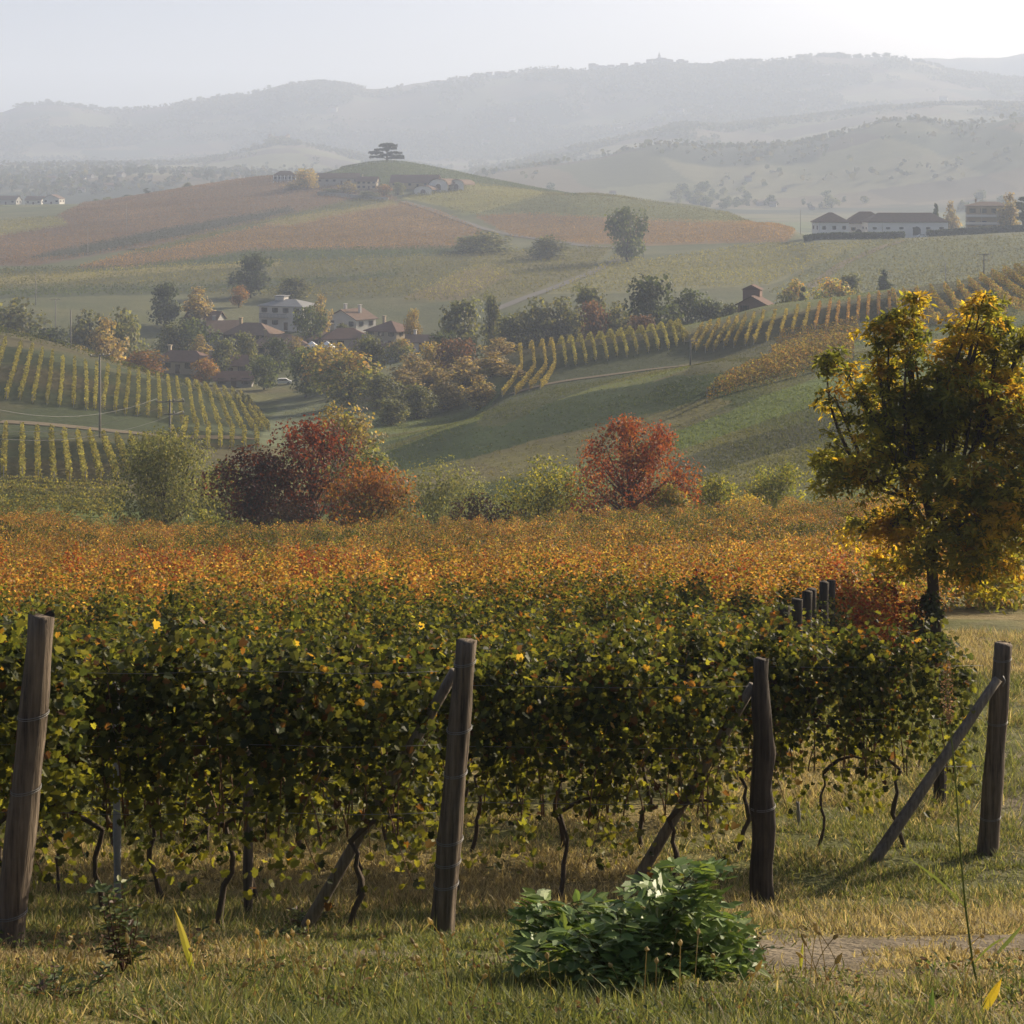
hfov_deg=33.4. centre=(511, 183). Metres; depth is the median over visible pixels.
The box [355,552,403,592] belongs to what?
grapevine
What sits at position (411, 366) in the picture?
bronze tree
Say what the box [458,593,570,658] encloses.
grapevine
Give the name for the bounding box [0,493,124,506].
vine row
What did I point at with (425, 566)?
grapevine
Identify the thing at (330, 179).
winery house
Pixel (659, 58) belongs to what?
church
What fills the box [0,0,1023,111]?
sky
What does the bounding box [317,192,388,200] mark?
terrace wall
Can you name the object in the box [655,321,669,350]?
vine row
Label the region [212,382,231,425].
vine row
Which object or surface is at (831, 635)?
grapevine
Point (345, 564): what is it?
grapevine
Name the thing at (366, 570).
grapevine
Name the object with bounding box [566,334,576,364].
vine row
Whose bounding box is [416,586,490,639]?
grapevine
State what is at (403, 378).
bronze tree
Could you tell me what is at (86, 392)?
vine row
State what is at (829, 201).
hedgerow tree
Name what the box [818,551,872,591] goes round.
grapevine
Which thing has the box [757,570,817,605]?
grapevine
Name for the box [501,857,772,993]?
leafy bush
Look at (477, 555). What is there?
grapevine
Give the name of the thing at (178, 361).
house
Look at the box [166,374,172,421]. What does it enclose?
vine row
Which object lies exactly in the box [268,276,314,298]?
olive tree
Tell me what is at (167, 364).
window
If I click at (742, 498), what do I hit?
yellow shrub
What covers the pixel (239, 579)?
grapevine
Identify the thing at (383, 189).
rusty tree
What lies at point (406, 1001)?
grass
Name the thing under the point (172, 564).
grapevine
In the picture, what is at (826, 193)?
hedgerow tree
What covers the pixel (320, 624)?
grapevine
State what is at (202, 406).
vine row
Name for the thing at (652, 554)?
grapevine
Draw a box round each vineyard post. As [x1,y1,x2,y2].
[0,610,54,946]
[300,638,476,933]
[621,656,775,906]
[776,605,789,759]
[790,597,802,743]
[801,589,812,727]
[807,587,816,718]
[818,580,828,705]
[827,579,835,690]
[868,640,1012,862]
[932,765,946,808]
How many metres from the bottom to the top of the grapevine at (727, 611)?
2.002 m
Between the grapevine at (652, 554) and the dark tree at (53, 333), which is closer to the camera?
the grapevine at (652, 554)
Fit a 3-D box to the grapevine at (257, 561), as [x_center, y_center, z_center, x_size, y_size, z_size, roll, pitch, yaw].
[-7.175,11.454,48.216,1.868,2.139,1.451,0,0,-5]
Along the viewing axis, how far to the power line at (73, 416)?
139.55 m
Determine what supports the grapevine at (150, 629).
on the ground at (650, 172)
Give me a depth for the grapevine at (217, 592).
30.98 m
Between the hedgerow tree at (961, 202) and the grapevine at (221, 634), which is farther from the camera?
the hedgerow tree at (961, 202)
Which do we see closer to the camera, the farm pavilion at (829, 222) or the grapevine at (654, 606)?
the grapevine at (654, 606)
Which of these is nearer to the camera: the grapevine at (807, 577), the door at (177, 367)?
the grapevine at (807, 577)
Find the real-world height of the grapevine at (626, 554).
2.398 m
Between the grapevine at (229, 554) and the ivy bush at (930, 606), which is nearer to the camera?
the ivy bush at (930, 606)
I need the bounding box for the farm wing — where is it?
[846,211,873,238]
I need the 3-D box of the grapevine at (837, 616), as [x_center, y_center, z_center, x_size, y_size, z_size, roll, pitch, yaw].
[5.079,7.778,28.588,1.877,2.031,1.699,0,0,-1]
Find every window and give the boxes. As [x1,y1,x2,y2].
[163,362,170,367]
[185,363,191,368]
[217,378,225,384]
[238,366,245,370]
[242,378,249,383]
[257,348,264,352]
[283,308,288,312]
[740,305,748,311]
[969,208,974,212]
[980,208,986,212]
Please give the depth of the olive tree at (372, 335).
435.58 m
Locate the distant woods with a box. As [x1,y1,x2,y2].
[0,54,1023,196]
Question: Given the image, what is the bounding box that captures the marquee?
[305,341,334,347]
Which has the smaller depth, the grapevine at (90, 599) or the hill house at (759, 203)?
the grapevine at (90, 599)
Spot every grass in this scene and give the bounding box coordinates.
[0,623,1023,1023]
[50,906,984,1015]
[281,268,1023,542]
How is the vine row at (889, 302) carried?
on the ground at (650, 172)
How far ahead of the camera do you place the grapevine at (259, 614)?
21.22 m
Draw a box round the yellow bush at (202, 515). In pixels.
[185,507,228,539]
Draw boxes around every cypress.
[798,286,805,300]
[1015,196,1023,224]
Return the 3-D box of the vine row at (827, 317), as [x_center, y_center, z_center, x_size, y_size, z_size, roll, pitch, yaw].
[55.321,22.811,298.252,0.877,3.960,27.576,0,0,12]
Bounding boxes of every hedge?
[803,231,905,241]
[926,224,1023,236]
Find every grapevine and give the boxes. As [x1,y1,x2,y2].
[0,544,24,569]
[0,557,32,612]
[0,558,33,597]
[0,558,34,590]
[0,579,31,621]
[0,581,45,621]
[0,586,85,635]
[0,590,96,903]
[0,607,142,898]
[0,612,95,883]
[0,737,45,854]
[1,611,78,640]
[2,585,104,639]
[3,562,71,623]
[3,606,87,806]
[4,593,210,920]
[9,553,44,585]
[12,554,87,615]
[13,578,87,627]
[14,548,52,574]
[15,567,84,603]
[16,576,108,634]
[20,558,74,593]
[23,554,80,585]
[34,549,88,580]
[50,542,102,578]
[55,614,137,652]
[57,570,114,624]
[60,623,175,849]
[61,578,171,638]
[67,584,144,633]
[69,623,117,656]
[70,562,114,596]
[70,569,123,599]
[73,568,136,616]
[73,584,166,648]
[74,558,128,585]
[75,629,242,898]
[79,618,114,655]
[83,553,124,584]
[85,547,131,577]
[96,559,174,628]
[106,549,168,582]
[108,554,167,592]
[110,543,170,582]
[115,560,183,614]
[116,580,237,648]
[121,556,173,602]
[123,610,320,928]
[124,548,167,579]
[126,576,204,627]
[126,612,205,653]
[132,579,241,633]
[133,608,208,649]
[141,629,271,849]
[155,545,201,588]
[157,558,219,608]
[158,562,207,591]
[159,567,236,627]
[162,554,196,580]
[163,551,207,577]
[168,617,338,901]
[169,573,217,608]
[178,567,271,641]
[186,550,237,583]
[191,600,311,660]
[192,551,269,585]
[198,550,242,580]
[200,543,251,572]
[201,588,286,648]
[203,550,249,575]
[203,603,280,669]
[205,562,268,593]
[205,584,289,640]
[208,566,284,619]
[209,563,285,623]
[223,615,314,800]
[226,574,307,629]
[230,610,380,849]
[236,549,293,583]
[237,551,282,573]
[239,544,283,566]
[240,550,312,592]
[244,557,282,585]
[248,628,443,927]
[259,567,318,619]
[261,570,370,645]
[262,565,309,603]
[263,565,350,628]
[269,582,370,644]
[273,542,315,570]
[274,549,327,589]
[275,620,437,897]
[280,549,317,581]
[283,553,323,578]
[285,570,385,620]
[289,603,391,654]
[294,616,387,751]
[299,567,362,590]
[300,564,340,585]
[303,545,355,580]
[307,558,382,612]
[310,550,364,582]
[311,552,363,586]
[320,603,455,847]
[329,568,391,625]
[331,572,418,647]
[331,636,399,808]
[332,587,455,662]
[342,557,387,588]
[342,592,421,652]
[348,547,393,574]
[352,582,424,639]
[353,549,392,569]
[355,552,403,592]
[356,554,412,625]
[360,554,404,577]
[364,558,438,600]
[366,559,453,616]
[368,607,491,660]
[378,623,542,890]
[380,543,427,569]
[382,549,440,592]
[385,580,487,640]
[393,558,426,574]
[399,562,451,608]
[405,546,450,586]
[407,623,539,851]
[412,571,489,608]
[413,589,498,660]
[414,546,453,569]
[414,580,540,738]
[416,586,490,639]
[417,567,493,606]
[417,616,548,806]
[421,544,473,581]
[423,552,489,594]
[432,549,478,584]
[433,551,486,579]
[440,558,507,620]
[451,541,498,569]
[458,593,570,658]
[461,566,530,614]
[462,559,547,614]
[464,549,500,575]
[473,587,550,637]
[474,553,522,577]
[474,560,535,594]
[477,545,532,591]
[477,628,639,898]
[480,578,554,625]
[484,599,561,651]
[491,548,524,566]
[492,619,627,849]
[496,555,551,607]
[502,551,541,575]
[505,591,608,658]
[507,608,602,807]
[511,545,563,579]
[514,558,575,609]
[515,560,606,628]
[521,562,559,596]
[522,560,554,605]
[523,584,605,652]
[525,547,563,568]
[532,579,614,650]
[533,548,579,577]
[534,582,632,651]
[538,552,606,606]
[539,616,643,752]
[550,549,596,589]
[550,556,629,603]
[560,553,604,585]
[561,545,607,567]
[563,562,614,598]
[570,594,680,650]
[570,607,724,803]
[576,595,712,848]
[577,558,651,615]
[582,544,615,572]
[584,632,745,882]
[585,547,642,585]
[586,588,668,635]
[590,537,643,568]
[593,556,651,602]
[599,580,665,625]
[600,551,653,591]
[601,562,672,609]
[603,558,645,586]
[603,573,721,645]
[614,550,658,572]
[623,541,676,574]
[624,548,676,584]
[630,595,747,693]
[636,560,698,619]
[641,560,687,583]
[643,596,755,731]
[644,565,695,618]
[645,568,729,618]
[650,547,693,577]
[650,572,735,648]
[662,565,699,589]
[664,542,711,570]
[665,554,710,580]
[667,612,808,851]
[668,568,724,607]
[674,594,759,672]
[678,554,736,592]
[678,605,833,762]
[679,553,736,608]
[688,545,736,573]
[695,573,762,615]
[700,581,778,622]
[706,584,789,632]
[709,559,749,599]
[709,566,770,606]
[709,591,839,718]
[710,550,752,578]
[711,545,749,569]
[714,553,781,592]
[727,542,780,576]
[729,561,791,604]
[729,595,834,706]
[733,564,777,594]
[739,567,818,633]
[746,546,776,573]
[747,588,845,673]
[747,606,892,847]
[749,556,786,586]
[757,551,835,597]
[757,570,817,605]
[759,581,844,633]
[764,543,821,577]
[765,558,818,590]
[776,545,817,573]
[778,548,838,583]
[778,585,868,663]
[779,564,824,593]
[797,566,886,627]
[801,541,849,574]
[803,548,854,583]
[808,545,848,576]
[816,548,870,578]
[816,562,869,606]
[816,570,883,639]
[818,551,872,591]
[831,612,978,846]
[835,573,910,655]
[843,572,936,647]
[846,536,890,567]
[846,551,879,582]
[853,564,923,643]
[856,558,875,584]
[867,569,926,625]
[891,567,942,607]
[908,569,953,608]
[910,548,964,597]
[914,566,961,618]
[940,546,961,611]
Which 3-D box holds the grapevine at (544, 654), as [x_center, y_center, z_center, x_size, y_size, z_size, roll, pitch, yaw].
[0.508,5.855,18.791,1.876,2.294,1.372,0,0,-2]
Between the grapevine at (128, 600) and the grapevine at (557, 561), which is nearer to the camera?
the grapevine at (128, 600)
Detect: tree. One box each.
[0,296,52,336]
[28,326,69,344]
[62,309,113,350]
[86,316,129,364]
[96,306,154,368]
[96,420,242,542]
[121,349,169,376]
[126,167,133,175]
[146,281,183,326]
[148,321,191,355]
[159,317,222,349]
[179,286,215,321]
[189,334,212,354]
[190,357,220,383]
[192,170,202,177]
[194,443,309,535]
[203,169,214,177]
[209,337,240,370]
[221,170,230,176]
[226,251,273,297]
[229,285,249,307]
[234,331,257,368]
[245,355,281,389]
[260,335,290,372]
[263,135,277,145]
[263,413,363,536]
[266,138,275,145]
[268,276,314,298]
[277,136,288,144]
[280,346,326,396]
[283,181,304,188]
[286,335,309,361]
[290,305,329,343]
[292,168,318,190]
[299,342,350,392]
[299,401,387,497]
[309,350,385,407]
[312,293,333,331]
[312,455,423,542]
[316,443,401,523]
[319,188,340,192]
[336,181,357,193]
[336,323,350,327]
[349,335,392,374]
[355,372,409,406]
[357,191,379,198]
[361,333,380,341]
[368,142,403,161]
[372,397,411,425]
[375,184,393,195]
[385,338,415,360]
[386,352,428,384]
[386,368,425,399]
[392,182,405,194]
[395,383,442,418]
[400,361,444,390]
[403,307,422,334]
[418,341,447,372]
[426,330,463,355]
[427,371,465,409]
[433,337,477,370]
[438,295,486,360]
[440,356,482,386]
[450,231,517,253]
[457,374,495,409]
[468,351,511,377]
[477,337,516,358]
[480,290,501,358]
[481,312,532,355]
[495,365,525,377]
[509,296,565,349]
[523,234,571,258]
[540,296,586,343]
[546,182,554,188]
[560,412,706,534]
[570,282,608,326]
[578,300,611,340]
[597,301,631,335]
[604,206,651,261]
[623,273,684,330]
[626,314,655,332]
[664,287,710,324]
[670,188,682,198]
[679,183,688,191]
[689,194,701,204]
[691,192,711,201]
[694,183,708,192]
[698,298,723,321]
[700,197,710,207]
[715,301,738,317]
[718,199,728,208]
[719,187,727,194]
[730,199,737,207]
[734,196,744,204]
[740,460,805,512]
[741,190,751,197]
[766,195,774,204]
[775,278,812,303]
[799,289,1023,667]
[811,277,856,299]
[821,190,833,196]
[823,195,840,207]
[839,271,862,293]
[860,195,869,202]
[943,200,962,235]
[957,200,964,210]
[973,190,985,198]
[976,191,984,198]
[996,192,1020,225]
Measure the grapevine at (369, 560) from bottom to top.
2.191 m
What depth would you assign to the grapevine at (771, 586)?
33.47 m
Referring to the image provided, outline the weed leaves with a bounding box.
[0,925,1023,1023]
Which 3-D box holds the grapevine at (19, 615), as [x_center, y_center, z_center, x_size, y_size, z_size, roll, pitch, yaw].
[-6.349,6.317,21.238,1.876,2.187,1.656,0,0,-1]
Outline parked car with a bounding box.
[275,378,291,384]
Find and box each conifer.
[876,269,893,290]
[933,203,938,215]
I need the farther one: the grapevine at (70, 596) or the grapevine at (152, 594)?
the grapevine at (152, 594)
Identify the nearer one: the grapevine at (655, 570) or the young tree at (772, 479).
the grapevine at (655, 570)
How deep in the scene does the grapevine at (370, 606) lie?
26.12 m
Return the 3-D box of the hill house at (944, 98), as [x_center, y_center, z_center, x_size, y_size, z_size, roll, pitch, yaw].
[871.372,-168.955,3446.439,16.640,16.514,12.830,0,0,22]
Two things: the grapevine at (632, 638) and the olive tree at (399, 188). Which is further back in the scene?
the olive tree at (399, 188)
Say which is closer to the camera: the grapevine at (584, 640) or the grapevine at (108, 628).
the grapevine at (584, 640)
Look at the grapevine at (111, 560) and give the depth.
48.17 m
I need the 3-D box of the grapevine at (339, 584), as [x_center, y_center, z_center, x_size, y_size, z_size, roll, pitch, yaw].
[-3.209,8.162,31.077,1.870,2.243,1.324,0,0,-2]
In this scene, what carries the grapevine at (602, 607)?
on the ground at (650, 172)
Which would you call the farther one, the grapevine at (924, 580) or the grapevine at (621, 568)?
the grapevine at (924, 580)
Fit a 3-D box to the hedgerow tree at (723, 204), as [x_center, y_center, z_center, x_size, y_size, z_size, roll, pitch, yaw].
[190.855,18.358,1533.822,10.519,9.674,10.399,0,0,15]
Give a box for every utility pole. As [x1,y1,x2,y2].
[35,274,35,304]
[50,298,59,327]
[70,310,71,348]
[90,353,109,437]
[126,203,126,234]
[155,398,183,497]
[684,339,697,365]
[978,253,989,273]
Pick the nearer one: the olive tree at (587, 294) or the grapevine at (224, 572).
the grapevine at (224, 572)
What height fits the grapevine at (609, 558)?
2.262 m
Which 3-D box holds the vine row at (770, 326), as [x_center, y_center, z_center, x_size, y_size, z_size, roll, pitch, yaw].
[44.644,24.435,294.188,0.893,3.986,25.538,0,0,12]
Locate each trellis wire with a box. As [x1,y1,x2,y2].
[0,812,438,814]
[2,744,426,747]
[16,671,438,673]
[45,746,744,748]
[88,802,746,804]
[209,685,748,687]
[247,665,982,667]
[330,765,967,767]
[447,717,961,719]
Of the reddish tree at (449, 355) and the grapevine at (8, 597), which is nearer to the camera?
the grapevine at (8, 597)
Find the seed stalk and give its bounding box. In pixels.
[909,661,1005,986]
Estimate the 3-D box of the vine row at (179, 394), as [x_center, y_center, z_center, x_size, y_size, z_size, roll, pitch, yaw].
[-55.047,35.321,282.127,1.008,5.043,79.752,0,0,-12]
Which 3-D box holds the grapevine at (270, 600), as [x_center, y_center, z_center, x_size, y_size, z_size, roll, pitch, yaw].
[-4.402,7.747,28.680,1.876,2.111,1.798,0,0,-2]
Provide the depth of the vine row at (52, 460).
177.49 m
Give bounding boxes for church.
[656,52,665,61]
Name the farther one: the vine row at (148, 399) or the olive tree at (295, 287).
the olive tree at (295, 287)
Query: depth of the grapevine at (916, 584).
40.70 m
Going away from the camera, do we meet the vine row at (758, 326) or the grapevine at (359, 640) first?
the grapevine at (359, 640)
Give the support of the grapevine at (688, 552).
on the ground at (650, 172)
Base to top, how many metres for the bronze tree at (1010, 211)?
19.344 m
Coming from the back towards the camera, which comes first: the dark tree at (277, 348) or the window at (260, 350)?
the window at (260, 350)
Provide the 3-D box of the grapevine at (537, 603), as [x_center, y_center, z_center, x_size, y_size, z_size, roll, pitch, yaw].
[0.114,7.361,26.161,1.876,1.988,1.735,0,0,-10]
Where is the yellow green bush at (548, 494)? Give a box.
[482,453,603,537]
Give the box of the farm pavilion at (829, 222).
[810,212,850,238]
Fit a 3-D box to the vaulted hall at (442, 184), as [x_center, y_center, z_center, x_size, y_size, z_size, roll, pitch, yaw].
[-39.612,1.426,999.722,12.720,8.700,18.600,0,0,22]
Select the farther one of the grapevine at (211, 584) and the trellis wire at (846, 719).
the grapevine at (211, 584)
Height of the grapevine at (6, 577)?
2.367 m
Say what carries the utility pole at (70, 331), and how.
on the ground at (650, 172)
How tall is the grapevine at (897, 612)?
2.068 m
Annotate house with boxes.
[0,196,21,204]
[24,196,44,203]
[42,194,65,203]
[47,176,55,181]
[77,187,85,191]
[86,174,94,178]
[103,183,113,189]
[116,172,125,176]
[151,345,206,374]
[182,311,226,328]
[198,350,249,377]
[203,316,238,347]
[220,317,284,351]
[253,329,307,359]
[256,295,316,331]
[299,328,327,349]
[315,171,359,186]
[320,323,366,351]
[328,303,378,331]
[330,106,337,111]
[345,336,415,362]
[355,174,379,190]
[363,315,417,341]
[405,329,433,351]
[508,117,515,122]
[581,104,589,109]
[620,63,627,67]
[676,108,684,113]
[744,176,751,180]
[756,201,763,205]
[769,202,776,206]
[939,96,947,101]
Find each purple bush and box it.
[248,497,332,539]
[445,492,530,542]
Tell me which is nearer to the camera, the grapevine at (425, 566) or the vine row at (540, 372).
the grapevine at (425, 566)
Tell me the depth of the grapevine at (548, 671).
16.43 m
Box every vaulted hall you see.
[413,186,439,194]
[428,178,454,191]
[448,179,474,190]
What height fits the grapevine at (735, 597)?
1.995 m
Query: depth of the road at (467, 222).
835.11 m
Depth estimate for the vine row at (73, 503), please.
135.87 m
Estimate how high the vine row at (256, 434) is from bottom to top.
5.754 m
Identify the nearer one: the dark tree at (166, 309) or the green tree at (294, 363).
the green tree at (294, 363)
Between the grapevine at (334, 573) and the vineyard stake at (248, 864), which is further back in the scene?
the grapevine at (334, 573)
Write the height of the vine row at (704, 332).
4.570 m
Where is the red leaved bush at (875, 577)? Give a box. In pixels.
[850,569,922,657]
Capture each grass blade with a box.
[173,907,193,971]
[799,943,803,969]
[884,997,967,1012]
[928,987,933,1017]
[982,978,1001,1011]
[994,923,1023,955]
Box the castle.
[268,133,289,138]
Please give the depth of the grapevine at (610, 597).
31.04 m
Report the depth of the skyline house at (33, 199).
1196.12 m
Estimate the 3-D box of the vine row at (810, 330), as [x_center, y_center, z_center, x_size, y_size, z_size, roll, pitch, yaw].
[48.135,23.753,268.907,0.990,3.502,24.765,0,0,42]
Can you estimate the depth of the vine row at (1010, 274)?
309.82 m
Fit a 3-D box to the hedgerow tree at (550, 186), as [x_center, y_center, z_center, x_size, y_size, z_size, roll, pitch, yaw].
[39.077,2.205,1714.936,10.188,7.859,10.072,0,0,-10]
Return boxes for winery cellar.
[389,175,440,188]
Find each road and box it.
[401,201,647,248]
[499,251,636,309]
[510,360,712,393]
[805,240,906,287]
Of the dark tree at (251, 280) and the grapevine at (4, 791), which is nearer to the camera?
the grapevine at (4, 791)
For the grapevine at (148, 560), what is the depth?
48.26 m
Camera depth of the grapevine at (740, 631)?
18.75 m
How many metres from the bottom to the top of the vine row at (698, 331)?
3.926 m
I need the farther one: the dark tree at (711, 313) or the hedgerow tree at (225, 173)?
the hedgerow tree at (225, 173)
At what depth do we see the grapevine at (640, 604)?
23.68 m
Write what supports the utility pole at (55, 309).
on the ground at (650, 172)
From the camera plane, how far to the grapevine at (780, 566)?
45.68 m
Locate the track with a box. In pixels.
[0,420,253,438]
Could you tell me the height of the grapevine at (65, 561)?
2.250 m
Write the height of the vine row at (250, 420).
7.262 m
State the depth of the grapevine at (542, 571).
40.83 m
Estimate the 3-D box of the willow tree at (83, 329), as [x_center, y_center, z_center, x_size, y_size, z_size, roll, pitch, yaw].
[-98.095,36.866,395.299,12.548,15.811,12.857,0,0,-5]
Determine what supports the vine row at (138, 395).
on the ground at (650, 172)
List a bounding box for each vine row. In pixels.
[0,327,247,409]
[0,336,6,364]
[0,421,8,476]
[0,474,127,487]
[0,478,126,492]
[0,483,126,496]
[0,485,125,500]
[0,489,124,504]
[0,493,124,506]
[0,497,123,512]
[0,499,123,516]
[4,340,22,399]
[18,343,34,398]
[18,422,26,478]
[31,347,43,402]
[33,424,42,482]
[45,349,53,403]
[48,424,57,481]
[57,354,64,406]
[60,426,73,481]
[71,356,76,406]
[75,427,87,482]
[83,359,89,410]
[87,428,103,482]
[92,360,98,409]
[100,429,119,484]
[101,363,109,408]
[113,365,120,412]
[114,431,132,474]
[123,367,130,415]
[127,431,146,474]
[135,367,140,416]
[141,431,152,447]
[145,370,151,415]
[156,372,162,418]
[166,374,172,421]
[171,425,180,457]
[175,375,184,423]
[180,415,188,440]
[185,377,197,422]
[193,379,207,424]
[194,417,199,442]
[203,381,220,424]
[205,421,211,449]
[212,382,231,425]
[217,422,223,449]
[222,385,242,428]
[229,422,234,447]
[231,386,254,428]
[239,389,262,430]
[241,424,247,449]
[246,394,269,430]
[254,424,259,451]
[501,342,522,396]
[513,340,535,393]
[528,337,547,388]
[539,337,556,388]
[557,335,567,364]
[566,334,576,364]
[576,333,587,362]
[585,332,596,359]
[595,330,608,360]
[605,329,617,357]
[615,327,628,356]
[625,325,638,353]
[636,324,649,352]
[646,323,659,350]
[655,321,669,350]
[665,319,678,345]
[668,320,690,338]
[675,318,685,340]
[691,322,703,349]
[694,319,711,351]
[704,317,720,352]
[706,345,854,402]
[712,316,730,350]
[713,340,854,390]
[723,314,738,346]
[725,338,854,385]
[733,312,746,346]
[742,333,854,373]
[744,311,755,345]
[752,309,764,342]
[759,328,856,363]
[765,309,776,341]
[768,324,858,353]
[774,319,859,347]
[779,316,859,339]
[780,308,787,333]
[790,304,798,332]
[801,302,810,331]
[813,300,821,328]
[825,298,831,329]
[835,300,840,325]
[845,296,850,322]
[856,295,860,321]
[866,292,870,316]
[876,290,880,314]
[887,290,891,311]
[891,287,910,321]
[902,286,925,326]
[914,285,941,321]
[929,283,956,322]
[943,281,972,316]
[956,278,990,312]
[967,275,1008,313]
[979,272,1023,311]
[990,268,1023,299]
[1002,264,1023,284]
[1013,263,1023,273]
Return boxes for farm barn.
[860,213,948,237]
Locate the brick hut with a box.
[735,284,773,311]
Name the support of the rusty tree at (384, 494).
on the ground at (650, 172)
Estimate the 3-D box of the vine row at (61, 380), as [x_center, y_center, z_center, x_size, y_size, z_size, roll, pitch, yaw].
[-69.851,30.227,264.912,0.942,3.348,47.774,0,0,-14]
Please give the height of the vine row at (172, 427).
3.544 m
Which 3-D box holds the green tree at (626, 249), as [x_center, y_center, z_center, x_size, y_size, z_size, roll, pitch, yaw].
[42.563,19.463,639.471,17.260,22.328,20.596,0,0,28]
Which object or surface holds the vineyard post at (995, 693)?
on the ground at (650, 172)
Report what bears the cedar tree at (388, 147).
on the ground at (650, 172)
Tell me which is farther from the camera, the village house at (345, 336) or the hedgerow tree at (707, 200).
the hedgerow tree at (707, 200)
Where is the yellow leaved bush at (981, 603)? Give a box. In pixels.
[941,543,1023,612]
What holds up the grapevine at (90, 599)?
on the ground at (650, 172)
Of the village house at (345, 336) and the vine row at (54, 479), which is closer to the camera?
the vine row at (54, 479)
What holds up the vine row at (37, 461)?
on the ground at (650, 172)
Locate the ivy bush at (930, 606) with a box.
[907,588,957,667]
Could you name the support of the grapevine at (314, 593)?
on the ground at (650, 172)
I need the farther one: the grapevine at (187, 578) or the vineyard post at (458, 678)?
the grapevine at (187, 578)
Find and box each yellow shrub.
[640,483,698,534]
[687,472,740,524]
[712,490,764,529]
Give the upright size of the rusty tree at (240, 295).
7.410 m
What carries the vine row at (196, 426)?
on the ground at (650, 172)
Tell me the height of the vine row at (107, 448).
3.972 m
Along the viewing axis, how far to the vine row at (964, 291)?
301.37 m
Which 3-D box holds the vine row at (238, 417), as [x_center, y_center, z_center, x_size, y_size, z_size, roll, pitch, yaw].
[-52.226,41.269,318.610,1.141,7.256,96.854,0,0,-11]
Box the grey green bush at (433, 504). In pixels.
[382,455,507,547]
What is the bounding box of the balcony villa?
[964,199,1012,233]
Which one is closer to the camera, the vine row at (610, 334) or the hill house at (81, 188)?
the vine row at (610, 334)
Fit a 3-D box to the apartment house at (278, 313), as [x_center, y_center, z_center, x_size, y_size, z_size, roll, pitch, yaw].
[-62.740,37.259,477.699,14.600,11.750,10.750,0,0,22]
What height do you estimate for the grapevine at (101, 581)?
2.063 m
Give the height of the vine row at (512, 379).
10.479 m
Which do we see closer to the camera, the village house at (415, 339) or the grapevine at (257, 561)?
the grapevine at (257, 561)
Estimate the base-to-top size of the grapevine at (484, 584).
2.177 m
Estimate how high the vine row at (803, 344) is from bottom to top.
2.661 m
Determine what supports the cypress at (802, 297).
on the ground at (650, 172)
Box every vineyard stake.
[112,683,121,905]
[243,747,253,914]
[796,801,800,826]
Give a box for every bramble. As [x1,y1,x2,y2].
[25,960,114,1001]
[86,875,156,970]
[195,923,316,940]
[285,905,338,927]
[738,930,783,963]
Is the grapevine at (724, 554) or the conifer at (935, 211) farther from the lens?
the conifer at (935, 211)
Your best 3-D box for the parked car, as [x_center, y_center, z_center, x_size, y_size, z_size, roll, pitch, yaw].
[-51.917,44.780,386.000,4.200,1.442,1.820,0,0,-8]
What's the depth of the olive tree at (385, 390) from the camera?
316.07 m
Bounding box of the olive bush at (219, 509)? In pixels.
[178,459,266,527]
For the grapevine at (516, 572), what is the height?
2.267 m
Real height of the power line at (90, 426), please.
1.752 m
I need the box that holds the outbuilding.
[213,371,255,386]
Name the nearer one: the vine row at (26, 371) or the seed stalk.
the seed stalk
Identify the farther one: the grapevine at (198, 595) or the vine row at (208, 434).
the vine row at (208, 434)
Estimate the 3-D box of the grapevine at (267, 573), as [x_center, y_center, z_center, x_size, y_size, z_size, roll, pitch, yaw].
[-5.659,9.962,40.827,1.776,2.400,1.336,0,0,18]
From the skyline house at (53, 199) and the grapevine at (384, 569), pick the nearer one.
the grapevine at (384, 569)
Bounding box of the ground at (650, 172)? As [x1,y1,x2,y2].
[0,54,1023,1023]
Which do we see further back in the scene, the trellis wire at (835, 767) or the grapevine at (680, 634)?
the grapevine at (680, 634)
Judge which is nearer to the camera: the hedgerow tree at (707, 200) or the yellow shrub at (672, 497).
the yellow shrub at (672, 497)
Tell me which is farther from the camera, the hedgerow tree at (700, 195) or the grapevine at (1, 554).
the hedgerow tree at (700, 195)
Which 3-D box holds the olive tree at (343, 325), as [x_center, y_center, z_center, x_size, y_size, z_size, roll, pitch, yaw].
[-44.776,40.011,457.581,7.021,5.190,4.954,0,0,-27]
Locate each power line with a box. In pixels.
[2,399,154,416]
[7,411,180,440]
[11,399,179,431]
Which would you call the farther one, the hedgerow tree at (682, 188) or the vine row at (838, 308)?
the hedgerow tree at (682, 188)
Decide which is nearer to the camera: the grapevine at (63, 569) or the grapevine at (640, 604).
the grapevine at (640, 604)
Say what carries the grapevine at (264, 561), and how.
on the ground at (650, 172)
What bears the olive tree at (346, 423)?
on the ground at (650, 172)
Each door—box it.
[175,364,179,373]
[231,378,235,386]
[284,322,287,329]
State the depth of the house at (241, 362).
401.92 m
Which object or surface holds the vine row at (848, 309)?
on the ground at (650, 172)
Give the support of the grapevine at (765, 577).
on the ground at (650, 172)
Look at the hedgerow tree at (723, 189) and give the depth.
1677.88 m
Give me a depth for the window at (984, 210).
720.04 m
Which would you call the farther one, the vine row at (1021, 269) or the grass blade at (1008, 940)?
the vine row at (1021, 269)
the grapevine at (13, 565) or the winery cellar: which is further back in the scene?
the winery cellar
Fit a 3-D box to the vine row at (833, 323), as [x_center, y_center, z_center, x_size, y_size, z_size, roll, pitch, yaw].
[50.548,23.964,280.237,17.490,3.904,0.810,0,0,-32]
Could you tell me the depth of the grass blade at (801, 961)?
9.26 m
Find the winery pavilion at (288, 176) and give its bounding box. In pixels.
[272,171,296,182]
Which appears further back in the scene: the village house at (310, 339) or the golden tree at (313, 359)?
the village house at (310, 339)
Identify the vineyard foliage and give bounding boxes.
[0,160,1023,299]
[0,477,1004,580]

